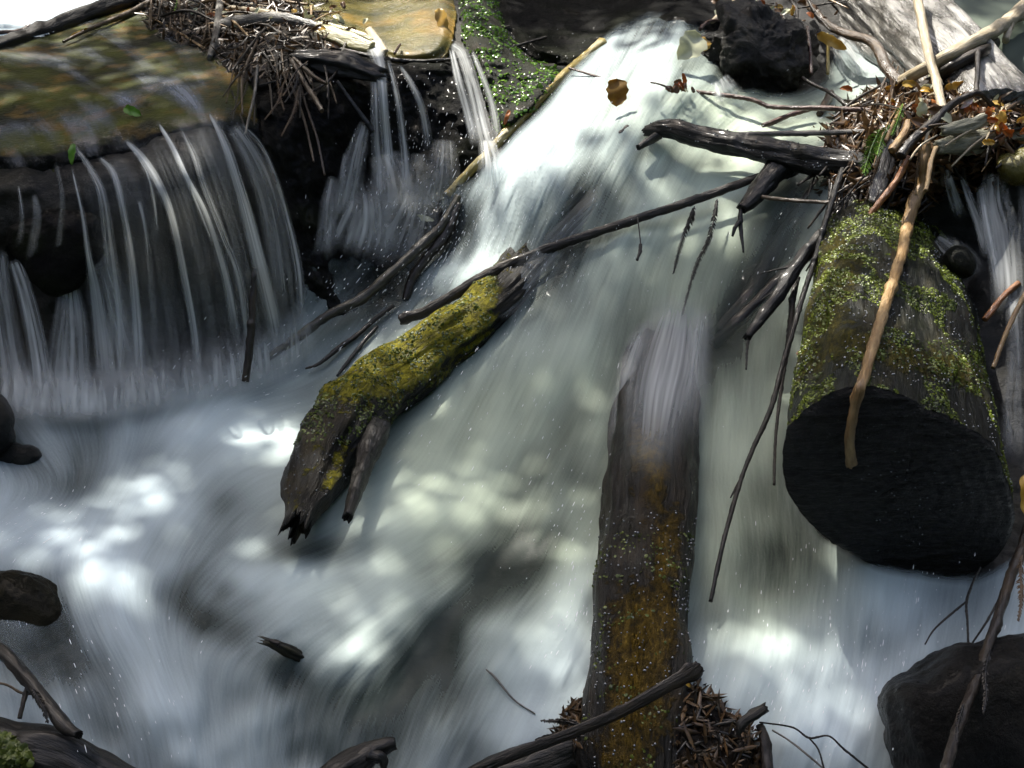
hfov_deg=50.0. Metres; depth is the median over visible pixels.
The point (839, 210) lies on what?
loose twig
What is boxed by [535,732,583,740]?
dead frond
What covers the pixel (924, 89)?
dead leaf
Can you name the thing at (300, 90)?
dead frond
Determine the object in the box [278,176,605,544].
mossy log
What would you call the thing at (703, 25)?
red stick
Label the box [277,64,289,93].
dead frond
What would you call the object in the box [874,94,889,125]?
loose twig
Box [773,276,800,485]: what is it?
thin stick
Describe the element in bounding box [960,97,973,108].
pink leaf
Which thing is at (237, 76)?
loose twig
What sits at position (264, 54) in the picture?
loose twig
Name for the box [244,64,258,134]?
thin stick
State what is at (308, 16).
dead leaf
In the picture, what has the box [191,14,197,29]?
dead frond
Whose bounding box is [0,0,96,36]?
water
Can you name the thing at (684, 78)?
dead leaf
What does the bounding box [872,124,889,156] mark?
dead frond
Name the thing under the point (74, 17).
wet log
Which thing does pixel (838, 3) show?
loose twig
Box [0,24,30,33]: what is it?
foam
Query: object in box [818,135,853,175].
loose twig
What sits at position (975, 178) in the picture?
debris heap
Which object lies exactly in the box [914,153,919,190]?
dead frond
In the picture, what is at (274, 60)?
loose twig
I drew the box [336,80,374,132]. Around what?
dark stick
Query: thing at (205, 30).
dead frond
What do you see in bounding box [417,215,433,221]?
pale leaf
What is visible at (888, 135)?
tan stick
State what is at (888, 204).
loose twig
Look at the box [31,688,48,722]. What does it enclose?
dead frond
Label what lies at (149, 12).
dead frond
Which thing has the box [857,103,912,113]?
loose twig
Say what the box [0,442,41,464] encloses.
boulder
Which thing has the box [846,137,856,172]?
dead frond
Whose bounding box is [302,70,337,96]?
loose twig
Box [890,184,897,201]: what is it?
loose twig
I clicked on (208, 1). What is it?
loose twig
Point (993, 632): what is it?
branch
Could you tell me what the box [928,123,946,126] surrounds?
loose twig
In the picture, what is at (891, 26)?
driftwood trunk
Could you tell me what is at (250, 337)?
upright stick
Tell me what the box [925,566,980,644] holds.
thin twig
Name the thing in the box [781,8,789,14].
dead leaf
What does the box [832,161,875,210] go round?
loose twig
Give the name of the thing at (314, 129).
thin stick
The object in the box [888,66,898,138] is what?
loose twig
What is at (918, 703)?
boulder
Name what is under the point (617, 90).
brown leaf
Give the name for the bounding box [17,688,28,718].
thin root
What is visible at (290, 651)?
broken stub
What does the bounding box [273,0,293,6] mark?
loose twig
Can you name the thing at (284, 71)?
loose twig
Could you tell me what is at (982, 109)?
dead leaf
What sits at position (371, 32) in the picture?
wet strip
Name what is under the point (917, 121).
dead leaf
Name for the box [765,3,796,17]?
loose twig
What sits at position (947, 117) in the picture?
dead leaf
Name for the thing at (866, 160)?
fern frond
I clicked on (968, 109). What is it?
dead leaf
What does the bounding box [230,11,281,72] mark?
loose twig
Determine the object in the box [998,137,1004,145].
dead leaf
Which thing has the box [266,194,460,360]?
long stick
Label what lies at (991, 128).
loose twig
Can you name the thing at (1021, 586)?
dead frond
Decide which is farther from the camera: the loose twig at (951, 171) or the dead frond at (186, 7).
the dead frond at (186, 7)
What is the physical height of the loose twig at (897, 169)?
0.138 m
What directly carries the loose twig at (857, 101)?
on the debris heap at (975, 178)
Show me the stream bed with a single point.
(118, 366)
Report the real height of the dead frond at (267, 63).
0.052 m
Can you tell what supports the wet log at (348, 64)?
on the wet rock at (300, 172)
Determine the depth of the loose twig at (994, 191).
2.85 m
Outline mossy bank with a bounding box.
[458,0,564,144]
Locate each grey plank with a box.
[932,123,1023,155]
[939,113,988,135]
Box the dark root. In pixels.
[0,642,82,739]
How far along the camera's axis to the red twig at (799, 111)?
3.34 m
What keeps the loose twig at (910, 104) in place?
on the debris heap at (975, 178)
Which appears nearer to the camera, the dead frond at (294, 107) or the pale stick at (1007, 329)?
the pale stick at (1007, 329)
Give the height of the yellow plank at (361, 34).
0.049 m
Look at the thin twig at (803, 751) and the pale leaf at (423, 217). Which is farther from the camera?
the pale leaf at (423, 217)
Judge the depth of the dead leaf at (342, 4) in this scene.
4.30 m
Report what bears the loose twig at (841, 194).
on the debris heap at (975, 178)
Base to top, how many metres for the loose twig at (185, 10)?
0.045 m
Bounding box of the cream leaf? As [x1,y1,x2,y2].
[676,30,706,59]
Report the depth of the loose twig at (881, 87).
3.24 m
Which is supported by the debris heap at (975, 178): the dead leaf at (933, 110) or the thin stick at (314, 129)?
the dead leaf at (933, 110)
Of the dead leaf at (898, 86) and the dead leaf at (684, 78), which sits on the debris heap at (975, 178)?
the dead leaf at (898, 86)
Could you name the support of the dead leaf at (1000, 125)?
on the debris heap at (975, 178)
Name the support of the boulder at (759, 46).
on the stream bed
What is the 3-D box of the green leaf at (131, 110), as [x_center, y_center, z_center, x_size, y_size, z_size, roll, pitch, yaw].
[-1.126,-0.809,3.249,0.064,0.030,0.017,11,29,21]
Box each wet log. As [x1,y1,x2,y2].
[0,0,144,48]
[289,48,390,83]
[468,737,576,767]
[575,324,700,767]
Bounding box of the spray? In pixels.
[2,31,1005,765]
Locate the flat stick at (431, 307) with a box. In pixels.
[398,173,758,324]
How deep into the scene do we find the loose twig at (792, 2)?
3.84 m
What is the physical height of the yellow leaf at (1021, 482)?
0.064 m
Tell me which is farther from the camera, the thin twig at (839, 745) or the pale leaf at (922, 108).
the pale leaf at (922, 108)
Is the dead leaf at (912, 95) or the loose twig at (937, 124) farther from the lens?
the dead leaf at (912, 95)
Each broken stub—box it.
[257,635,303,661]
[320,737,396,767]
[734,702,768,736]
[756,723,772,767]
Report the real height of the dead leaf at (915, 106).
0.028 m
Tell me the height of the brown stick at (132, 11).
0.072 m
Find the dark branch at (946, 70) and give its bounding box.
[910,37,1000,92]
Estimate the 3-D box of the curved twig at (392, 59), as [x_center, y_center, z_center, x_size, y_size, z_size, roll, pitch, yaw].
[-0.287,-1.183,3.846,0.911,0.079,0.247,-6,28,-12]
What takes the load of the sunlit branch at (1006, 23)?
on the debris heap at (975, 178)
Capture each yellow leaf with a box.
[817,32,846,49]
[902,80,915,86]
[1019,475,1023,512]
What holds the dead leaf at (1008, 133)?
on the debris heap at (975, 178)
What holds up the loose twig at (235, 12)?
on the debris heap at (224, 51)
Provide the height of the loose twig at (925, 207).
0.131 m
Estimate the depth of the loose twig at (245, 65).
3.49 m
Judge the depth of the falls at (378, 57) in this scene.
3.54 m
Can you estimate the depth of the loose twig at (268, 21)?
4.07 m
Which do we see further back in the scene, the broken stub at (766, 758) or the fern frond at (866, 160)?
the fern frond at (866, 160)
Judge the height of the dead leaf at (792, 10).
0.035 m
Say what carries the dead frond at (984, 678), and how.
on the branch at (993, 632)
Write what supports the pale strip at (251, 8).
on the debris heap at (224, 51)
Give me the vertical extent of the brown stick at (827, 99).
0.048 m
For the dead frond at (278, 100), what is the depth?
3.37 m
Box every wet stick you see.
[336,325,378,376]
[402,202,461,299]
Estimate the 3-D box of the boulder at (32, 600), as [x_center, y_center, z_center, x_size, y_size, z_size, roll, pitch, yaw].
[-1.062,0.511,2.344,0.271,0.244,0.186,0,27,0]
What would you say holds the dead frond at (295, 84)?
on the thin stick at (314, 129)
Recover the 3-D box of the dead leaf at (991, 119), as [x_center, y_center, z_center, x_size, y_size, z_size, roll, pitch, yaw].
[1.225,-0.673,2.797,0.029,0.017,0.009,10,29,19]
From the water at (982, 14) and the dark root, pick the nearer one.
the dark root
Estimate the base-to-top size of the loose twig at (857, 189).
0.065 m
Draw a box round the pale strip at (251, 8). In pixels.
[228,5,276,12]
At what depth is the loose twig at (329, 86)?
3.52 m
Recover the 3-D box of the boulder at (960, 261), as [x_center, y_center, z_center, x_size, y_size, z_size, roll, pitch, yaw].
[1.148,-0.314,2.812,0.080,0.087,0.116,18,32,31]
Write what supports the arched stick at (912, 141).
on the debris heap at (975, 178)
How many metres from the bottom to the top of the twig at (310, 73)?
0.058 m
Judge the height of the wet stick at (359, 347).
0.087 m
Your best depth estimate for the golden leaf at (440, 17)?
3.98 m
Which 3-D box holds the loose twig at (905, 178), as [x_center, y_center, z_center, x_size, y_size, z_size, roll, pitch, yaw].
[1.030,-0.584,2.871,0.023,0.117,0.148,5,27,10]
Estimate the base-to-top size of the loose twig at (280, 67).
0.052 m
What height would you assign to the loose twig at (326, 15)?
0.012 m
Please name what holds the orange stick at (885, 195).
on the sawn log at (948, 506)
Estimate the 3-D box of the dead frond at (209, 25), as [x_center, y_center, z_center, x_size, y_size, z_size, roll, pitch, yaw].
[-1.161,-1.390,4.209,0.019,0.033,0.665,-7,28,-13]
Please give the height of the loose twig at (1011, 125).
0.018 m
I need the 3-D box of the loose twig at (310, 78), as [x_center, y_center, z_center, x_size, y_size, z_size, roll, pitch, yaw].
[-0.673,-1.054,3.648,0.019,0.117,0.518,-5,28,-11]
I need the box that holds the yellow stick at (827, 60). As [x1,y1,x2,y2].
[826,33,829,74]
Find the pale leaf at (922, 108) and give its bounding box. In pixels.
[916,101,927,116]
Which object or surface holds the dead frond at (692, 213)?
hanging from the flat stick at (431, 307)
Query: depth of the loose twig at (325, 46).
3.54 m
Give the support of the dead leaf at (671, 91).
on the water at (398, 613)
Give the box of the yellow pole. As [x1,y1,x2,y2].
[443,38,606,197]
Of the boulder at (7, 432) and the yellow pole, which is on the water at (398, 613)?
the yellow pole
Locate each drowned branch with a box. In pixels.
[731,261,791,324]
[734,179,816,311]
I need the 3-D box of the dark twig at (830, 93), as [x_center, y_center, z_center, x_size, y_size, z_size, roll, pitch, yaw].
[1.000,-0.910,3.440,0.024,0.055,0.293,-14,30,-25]
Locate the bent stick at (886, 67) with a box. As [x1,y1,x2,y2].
[806,0,899,84]
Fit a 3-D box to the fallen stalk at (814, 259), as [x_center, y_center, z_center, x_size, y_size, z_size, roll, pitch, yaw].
[0.679,-0.132,2.654,0.029,0.600,1.454,11,29,21]
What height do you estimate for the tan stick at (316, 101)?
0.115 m
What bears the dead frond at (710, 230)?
hanging from the flat stick at (431, 307)
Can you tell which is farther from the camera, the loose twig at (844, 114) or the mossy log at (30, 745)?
the loose twig at (844, 114)
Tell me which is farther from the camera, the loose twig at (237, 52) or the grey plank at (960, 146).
the loose twig at (237, 52)
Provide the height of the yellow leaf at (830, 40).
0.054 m
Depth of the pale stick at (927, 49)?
3.04 m
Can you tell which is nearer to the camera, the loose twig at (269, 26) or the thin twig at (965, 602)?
the thin twig at (965, 602)
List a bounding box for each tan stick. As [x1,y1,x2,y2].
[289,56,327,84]
[290,58,323,112]
[884,104,904,142]
[888,119,910,153]
[990,102,1013,116]
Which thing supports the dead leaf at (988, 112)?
on the debris heap at (975, 178)
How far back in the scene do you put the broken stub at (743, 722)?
1.95 m
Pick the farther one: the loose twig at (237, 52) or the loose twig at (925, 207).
the loose twig at (237, 52)
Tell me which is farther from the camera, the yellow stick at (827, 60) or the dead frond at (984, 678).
the yellow stick at (827, 60)
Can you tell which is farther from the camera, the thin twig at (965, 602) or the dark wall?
the dark wall
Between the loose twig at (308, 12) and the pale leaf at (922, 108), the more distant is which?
the loose twig at (308, 12)
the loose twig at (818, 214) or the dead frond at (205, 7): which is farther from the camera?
the dead frond at (205, 7)
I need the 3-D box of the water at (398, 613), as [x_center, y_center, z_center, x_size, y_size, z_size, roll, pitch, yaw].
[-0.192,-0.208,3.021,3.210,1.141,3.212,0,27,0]
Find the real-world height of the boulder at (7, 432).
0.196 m
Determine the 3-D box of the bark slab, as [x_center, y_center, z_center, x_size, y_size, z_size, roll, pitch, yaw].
[0.961,-0.552,2.850,0.049,0.142,0.163,16,31,28]
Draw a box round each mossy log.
[0,717,134,767]
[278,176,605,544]
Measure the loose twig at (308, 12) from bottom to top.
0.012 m
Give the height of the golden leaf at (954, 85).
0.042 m
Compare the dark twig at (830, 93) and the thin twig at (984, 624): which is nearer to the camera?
the thin twig at (984, 624)
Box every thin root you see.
[0,682,30,694]
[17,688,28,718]
[305,304,394,368]
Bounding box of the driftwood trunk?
[830,0,1023,104]
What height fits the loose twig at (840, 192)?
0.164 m
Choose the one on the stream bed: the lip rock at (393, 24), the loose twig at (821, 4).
the lip rock at (393, 24)
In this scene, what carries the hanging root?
hanging from the forked branch at (781, 160)
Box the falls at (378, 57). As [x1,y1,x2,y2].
[341,40,494,242]
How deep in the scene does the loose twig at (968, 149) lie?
2.80 m
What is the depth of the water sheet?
3.39 m
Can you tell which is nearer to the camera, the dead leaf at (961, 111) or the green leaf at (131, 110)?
the dead leaf at (961, 111)
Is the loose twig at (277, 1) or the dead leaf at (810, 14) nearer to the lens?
the dead leaf at (810, 14)
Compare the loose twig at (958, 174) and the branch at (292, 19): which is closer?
the loose twig at (958, 174)
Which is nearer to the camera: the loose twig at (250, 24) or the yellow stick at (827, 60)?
the yellow stick at (827, 60)
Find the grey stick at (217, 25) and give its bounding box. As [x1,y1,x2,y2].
[206,0,223,60]
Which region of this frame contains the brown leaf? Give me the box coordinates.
[606,79,628,106]
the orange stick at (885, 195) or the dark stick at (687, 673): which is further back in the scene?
the orange stick at (885, 195)
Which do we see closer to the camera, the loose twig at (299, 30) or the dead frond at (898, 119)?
the dead frond at (898, 119)
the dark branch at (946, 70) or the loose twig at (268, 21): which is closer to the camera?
the dark branch at (946, 70)
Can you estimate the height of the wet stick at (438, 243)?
0.252 m
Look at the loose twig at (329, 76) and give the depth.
3.58 m
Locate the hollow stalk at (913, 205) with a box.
[844,142,937,468]
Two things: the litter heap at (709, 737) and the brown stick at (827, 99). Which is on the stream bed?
the litter heap at (709, 737)
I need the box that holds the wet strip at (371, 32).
[365,26,388,53]
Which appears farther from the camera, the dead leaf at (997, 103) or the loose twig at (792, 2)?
the loose twig at (792, 2)
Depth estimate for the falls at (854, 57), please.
2.83 m
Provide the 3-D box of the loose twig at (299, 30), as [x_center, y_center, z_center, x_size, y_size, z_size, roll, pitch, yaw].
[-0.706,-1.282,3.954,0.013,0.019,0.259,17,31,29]
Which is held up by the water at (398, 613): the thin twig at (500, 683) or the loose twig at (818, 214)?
the thin twig at (500, 683)
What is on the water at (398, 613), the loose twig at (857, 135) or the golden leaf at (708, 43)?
the golden leaf at (708, 43)
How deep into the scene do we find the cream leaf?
3.54 m
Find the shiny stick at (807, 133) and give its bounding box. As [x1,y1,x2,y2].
[738,129,867,136]
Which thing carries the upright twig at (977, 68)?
on the debris heap at (975, 178)
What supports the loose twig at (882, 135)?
on the debris heap at (975, 178)
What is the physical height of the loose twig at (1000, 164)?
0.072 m
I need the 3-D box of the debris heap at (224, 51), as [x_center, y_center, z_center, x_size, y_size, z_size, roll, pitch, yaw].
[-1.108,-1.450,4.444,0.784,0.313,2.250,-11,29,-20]
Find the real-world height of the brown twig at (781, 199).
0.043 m
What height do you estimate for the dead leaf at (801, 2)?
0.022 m
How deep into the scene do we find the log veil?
2.71 m
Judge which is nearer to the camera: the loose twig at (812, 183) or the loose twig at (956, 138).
the loose twig at (956, 138)
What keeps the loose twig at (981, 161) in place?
on the debris heap at (975, 178)
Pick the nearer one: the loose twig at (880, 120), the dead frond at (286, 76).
the loose twig at (880, 120)
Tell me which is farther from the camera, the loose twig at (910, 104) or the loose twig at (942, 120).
the loose twig at (910, 104)
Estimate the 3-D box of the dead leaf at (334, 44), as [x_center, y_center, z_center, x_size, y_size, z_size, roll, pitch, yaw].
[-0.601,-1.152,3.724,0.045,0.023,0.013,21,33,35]
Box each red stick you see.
[698,19,719,31]
[982,281,1020,321]
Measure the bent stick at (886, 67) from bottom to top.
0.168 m
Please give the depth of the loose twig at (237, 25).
4.03 m
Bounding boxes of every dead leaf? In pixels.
[304,15,314,19]
[311,24,321,31]
[331,41,340,47]
[340,1,345,8]
[665,86,673,92]
[672,85,679,93]
[682,73,686,82]
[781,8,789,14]
[790,5,794,15]
[797,0,805,5]
[806,12,813,17]
[840,85,852,91]
[888,84,902,92]
[907,91,922,102]
[911,117,926,126]
[912,104,917,112]
[919,86,933,91]
[927,106,941,114]
[938,111,951,122]
[952,114,957,121]
[958,104,963,114]
[964,104,975,112]
[970,102,978,108]
[979,107,985,112]
[982,139,994,145]
[985,106,991,117]
[987,116,998,122]
[992,100,1003,105]
[995,115,1002,123]
[996,122,1002,133]
[998,111,1006,123]
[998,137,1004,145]
[1001,129,1013,137]
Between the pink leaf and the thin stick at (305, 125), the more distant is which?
the thin stick at (305, 125)
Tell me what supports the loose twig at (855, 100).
on the debris heap at (975, 178)
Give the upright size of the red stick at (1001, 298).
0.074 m
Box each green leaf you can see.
[68,143,75,164]
[123,105,141,116]
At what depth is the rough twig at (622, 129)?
3.38 m
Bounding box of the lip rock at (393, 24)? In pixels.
[299,0,455,63]
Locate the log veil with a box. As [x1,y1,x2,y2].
[631,324,684,420]
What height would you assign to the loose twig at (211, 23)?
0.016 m
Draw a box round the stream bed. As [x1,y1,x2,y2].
[0,0,1023,683]
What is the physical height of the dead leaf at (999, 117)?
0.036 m
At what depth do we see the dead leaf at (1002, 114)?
2.82 m
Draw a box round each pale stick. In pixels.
[913,0,946,106]
[991,292,1023,368]
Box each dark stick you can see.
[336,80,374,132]
[472,661,704,767]
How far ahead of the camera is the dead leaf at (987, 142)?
2.75 m
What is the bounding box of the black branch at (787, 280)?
[742,194,856,369]
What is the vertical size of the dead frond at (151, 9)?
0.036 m
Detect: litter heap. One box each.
[547,689,583,764]
[672,678,761,767]
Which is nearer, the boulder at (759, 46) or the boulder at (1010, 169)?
the boulder at (1010, 169)
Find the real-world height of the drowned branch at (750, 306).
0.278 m
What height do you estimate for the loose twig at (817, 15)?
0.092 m
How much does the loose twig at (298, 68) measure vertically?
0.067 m
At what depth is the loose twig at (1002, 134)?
2.81 m
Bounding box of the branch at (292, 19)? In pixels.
[219,11,322,28]
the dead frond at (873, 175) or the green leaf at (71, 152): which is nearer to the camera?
the dead frond at (873, 175)
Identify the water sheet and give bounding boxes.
[44,58,197,107]
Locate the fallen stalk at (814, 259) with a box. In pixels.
[709,146,849,602]
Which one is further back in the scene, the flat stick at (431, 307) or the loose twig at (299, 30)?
the loose twig at (299, 30)
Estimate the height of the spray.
0.918 m
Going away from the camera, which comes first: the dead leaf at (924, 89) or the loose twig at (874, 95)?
the dead leaf at (924, 89)
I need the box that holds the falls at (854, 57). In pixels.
[715,38,1009,287]
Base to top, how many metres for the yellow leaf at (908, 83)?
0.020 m
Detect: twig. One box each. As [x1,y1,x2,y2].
[145,14,206,48]
[158,9,213,21]
[160,23,204,49]
[198,0,229,5]
[203,22,228,27]
[210,11,252,17]
[213,11,249,36]
[220,32,253,38]
[222,62,252,96]
[227,26,250,81]
[229,41,274,68]
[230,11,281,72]
[236,21,262,28]
[240,39,258,114]
[244,23,286,39]
[254,43,276,73]
[256,47,272,114]
[258,62,309,85]
[264,38,280,83]
[265,13,302,22]
[266,23,305,47]
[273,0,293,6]
[273,7,300,12]
[278,58,281,86]
[281,50,290,97]
[283,0,308,4]
[284,60,308,91]
[289,21,338,31]
[296,34,546,63]
[301,11,328,13]
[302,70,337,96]
[306,35,315,93]
[310,42,346,100]
[314,11,341,21]
[321,40,329,118]
[323,65,328,99]
[324,41,336,103]
[393,43,400,54]
[486,669,535,713]
[568,67,871,127]
[618,125,628,133]
[759,721,868,767]
[761,195,840,204]
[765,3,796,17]
[772,729,822,767]
[789,0,798,17]
[797,148,840,185]
[798,0,847,8]
[801,76,852,105]
[805,207,841,271]
[806,139,833,198]
[807,0,830,31]
[807,198,828,228]
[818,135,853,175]
[829,0,848,8]
[829,99,874,124]
[831,81,887,119]
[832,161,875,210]
[833,174,847,213]
[840,180,842,206]
[843,99,873,102]
[845,179,871,203]
[849,89,883,106]
[849,130,865,144]
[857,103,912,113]
[864,111,894,154]
[869,61,893,125]
[873,98,903,167]
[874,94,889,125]
[886,167,896,207]
[887,160,902,187]
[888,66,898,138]
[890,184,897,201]
[896,102,907,136]
[901,165,908,189]
[902,94,925,111]
[908,135,936,160]
[916,201,932,216]
[924,129,931,141]
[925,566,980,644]
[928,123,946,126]
[933,110,958,129]
[944,130,971,146]
[947,155,958,187]
[951,123,1007,166]
[951,160,965,184]
[971,603,995,642]
[972,160,987,168]
[974,49,980,89]
[981,127,1023,147]
[983,107,1002,144]
[984,126,989,165]
[990,123,1023,132]
[992,181,995,200]
[995,144,1023,168]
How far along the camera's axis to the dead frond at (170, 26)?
4.27 m
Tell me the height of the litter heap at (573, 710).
0.239 m
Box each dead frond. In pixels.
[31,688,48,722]
[148,8,152,27]
[150,0,152,30]
[168,8,171,31]
[173,14,177,41]
[178,0,182,31]
[182,2,188,21]
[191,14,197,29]
[202,13,207,41]
[204,3,206,22]
[207,5,210,39]
[225,49,235,102]
[230,81,248,114]
[232,66,240,119]
[252,72,256,125]
[264,86,283,119]
[265,45,271,80]
[273,48,279,77]
[275,74,284,110]
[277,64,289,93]
[281,86,299,135]
[282,65,298,95]
[284,72,298,102]
[298,60,302,117]
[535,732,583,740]
[541,717,579,727]
[672,206,695,273]
[680,199,717,322]
[828,141,838,219]
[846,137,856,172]
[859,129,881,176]
[863,151,881,204]
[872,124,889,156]
[890,104,903,135]
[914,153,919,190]
[955,703,963,741]
[980,648,991,713]
[1015,555,1023,621]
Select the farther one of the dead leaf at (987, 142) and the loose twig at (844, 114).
the loose twig at (844, 114)
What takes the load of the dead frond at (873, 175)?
hanging from the bark slab
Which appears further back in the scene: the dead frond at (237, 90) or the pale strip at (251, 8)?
the pale strip at (251, 8)
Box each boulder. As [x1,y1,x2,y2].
[0,394,15,453]
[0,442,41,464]
[0,569,71,653]
[6,208,109,296]
[701,0,819,97]
[877,633,1023,767]
[943,245,976,278]
[994,146,1023,185]
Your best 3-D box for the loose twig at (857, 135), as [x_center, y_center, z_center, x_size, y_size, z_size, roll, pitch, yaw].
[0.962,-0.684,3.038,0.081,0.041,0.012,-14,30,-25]
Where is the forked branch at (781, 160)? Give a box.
[636,118,873,213]
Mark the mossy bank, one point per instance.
(488, 41)
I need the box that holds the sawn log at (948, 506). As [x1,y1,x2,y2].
[782,199,1014,576]
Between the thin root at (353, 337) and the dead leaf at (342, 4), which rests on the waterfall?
the thin root at (353, 337)
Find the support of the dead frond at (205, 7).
on the debris heap at (224, 51)
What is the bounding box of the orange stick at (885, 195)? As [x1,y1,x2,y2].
[868,155,910,213]
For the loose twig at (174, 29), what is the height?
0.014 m
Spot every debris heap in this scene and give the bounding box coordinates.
[136,0,339,93]
[813,68,1023,217]
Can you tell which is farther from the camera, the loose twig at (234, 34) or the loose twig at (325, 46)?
the loose twig at (234, 34)
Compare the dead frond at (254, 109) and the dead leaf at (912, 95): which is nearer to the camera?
the dead leaf at (912, 95)
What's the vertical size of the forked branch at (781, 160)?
0.187 m
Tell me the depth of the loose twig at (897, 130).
2.92 m
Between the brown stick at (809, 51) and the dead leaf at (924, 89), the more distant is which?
the brown stick at (809, 51)
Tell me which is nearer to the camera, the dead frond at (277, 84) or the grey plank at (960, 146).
the grey plank at (960, 146)
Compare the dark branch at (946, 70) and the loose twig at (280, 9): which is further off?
the loose twig at (280, 9)
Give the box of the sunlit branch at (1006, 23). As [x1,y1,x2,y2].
[898,0,1023,83]
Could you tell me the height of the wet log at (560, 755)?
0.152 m
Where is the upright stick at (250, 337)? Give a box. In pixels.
[242,268,256,381]
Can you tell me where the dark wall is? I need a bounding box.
[497,0,731,66]
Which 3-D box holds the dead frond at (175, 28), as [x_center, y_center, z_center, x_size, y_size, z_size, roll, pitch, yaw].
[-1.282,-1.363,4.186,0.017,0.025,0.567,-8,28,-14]
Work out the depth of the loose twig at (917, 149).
2.78 m
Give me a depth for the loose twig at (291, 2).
4.32 m
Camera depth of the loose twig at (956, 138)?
2.79 m
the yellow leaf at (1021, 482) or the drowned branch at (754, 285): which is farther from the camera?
the drowned branch at (754, 285)
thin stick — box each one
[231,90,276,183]
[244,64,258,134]
[284,67,314,162]
[295,69,325,175]
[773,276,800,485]
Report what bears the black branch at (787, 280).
on the sawn log at (948, 506)
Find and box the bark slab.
[868,138,897,204]
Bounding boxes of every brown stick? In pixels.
[62,0,156,42]
[806,26,812,74]
[816,89,833,116]
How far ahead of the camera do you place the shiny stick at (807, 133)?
3.12 m
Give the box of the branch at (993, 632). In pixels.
[940,524,1023,767]
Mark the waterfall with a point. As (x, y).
(19, 394)
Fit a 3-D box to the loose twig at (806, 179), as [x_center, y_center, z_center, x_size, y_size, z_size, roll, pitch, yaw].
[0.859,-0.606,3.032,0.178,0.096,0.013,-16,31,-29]
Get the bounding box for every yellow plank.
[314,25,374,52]
[315,21,372,40]
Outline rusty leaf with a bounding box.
[504,110,509,124]
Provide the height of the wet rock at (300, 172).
0.948 m
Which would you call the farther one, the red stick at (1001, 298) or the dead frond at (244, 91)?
the dead frond at (244, 91)
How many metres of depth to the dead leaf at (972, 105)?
2.89 m
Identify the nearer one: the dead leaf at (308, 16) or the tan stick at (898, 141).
the tan stick at (898, 141)
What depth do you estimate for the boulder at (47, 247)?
3.00 m
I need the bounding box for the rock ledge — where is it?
[0,4,284,376]
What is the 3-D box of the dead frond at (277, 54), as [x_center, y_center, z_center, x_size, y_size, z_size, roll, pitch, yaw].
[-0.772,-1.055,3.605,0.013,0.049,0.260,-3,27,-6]
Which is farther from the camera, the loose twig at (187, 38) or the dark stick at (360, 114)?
the loose twig at (187, 38)
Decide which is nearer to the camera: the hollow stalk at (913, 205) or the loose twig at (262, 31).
the hollow stalk at (913, 205)
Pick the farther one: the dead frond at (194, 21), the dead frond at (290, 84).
the dead frond at (194, 21)
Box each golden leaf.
[434,8,448,28]
[702,37,711,50]
[944,81,963,94]
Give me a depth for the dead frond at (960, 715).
1.71 m
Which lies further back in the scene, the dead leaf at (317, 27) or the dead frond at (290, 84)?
the dead leaf at (317, 27)
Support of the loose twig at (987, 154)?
on the debris heap at (975, 178)
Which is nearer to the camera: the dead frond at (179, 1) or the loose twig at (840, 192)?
the loose twig at (840, 192)
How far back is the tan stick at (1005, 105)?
2.91 m
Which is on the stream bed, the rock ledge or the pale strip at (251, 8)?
the rock ledge
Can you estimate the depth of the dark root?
1.99 m
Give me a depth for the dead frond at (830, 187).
2.95 m
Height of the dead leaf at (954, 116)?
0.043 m
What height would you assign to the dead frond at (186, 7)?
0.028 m
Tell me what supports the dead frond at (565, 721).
on the wet log at (560, 755)
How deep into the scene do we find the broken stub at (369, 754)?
1.99 m
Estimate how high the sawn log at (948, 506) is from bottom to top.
0.564 m
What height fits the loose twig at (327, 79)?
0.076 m
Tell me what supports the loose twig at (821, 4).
on the bent stick at (886, 67)
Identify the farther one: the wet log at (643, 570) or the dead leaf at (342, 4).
the dead leaf at (342, 4)
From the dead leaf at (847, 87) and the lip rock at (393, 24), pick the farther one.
the lip rock at (393, 24)
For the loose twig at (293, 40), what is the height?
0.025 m
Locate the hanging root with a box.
[731,208,743,252]
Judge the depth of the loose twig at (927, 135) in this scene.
2.81 m
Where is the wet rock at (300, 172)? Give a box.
[255,54,491,326]
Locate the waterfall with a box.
[0,116,300,409]
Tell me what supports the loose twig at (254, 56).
on the debris heap at (224, 51)
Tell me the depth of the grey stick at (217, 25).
4.04 m
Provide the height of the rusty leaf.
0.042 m
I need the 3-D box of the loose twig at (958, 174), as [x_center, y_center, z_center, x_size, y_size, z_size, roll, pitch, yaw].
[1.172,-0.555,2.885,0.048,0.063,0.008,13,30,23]
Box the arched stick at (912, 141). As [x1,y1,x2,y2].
[896,90,995,159]
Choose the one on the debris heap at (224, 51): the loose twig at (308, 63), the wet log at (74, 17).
the loose twig at (308, 63)
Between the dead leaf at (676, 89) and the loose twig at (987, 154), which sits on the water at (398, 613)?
the dead leaf at (676, 89)
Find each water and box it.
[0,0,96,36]
[0,23,1023,767]
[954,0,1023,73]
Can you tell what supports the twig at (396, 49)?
on the falls at (378, 57)
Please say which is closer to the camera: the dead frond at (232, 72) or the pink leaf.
the pink leaf
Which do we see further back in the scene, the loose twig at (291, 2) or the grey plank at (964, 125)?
the loose twig at (291, 2)

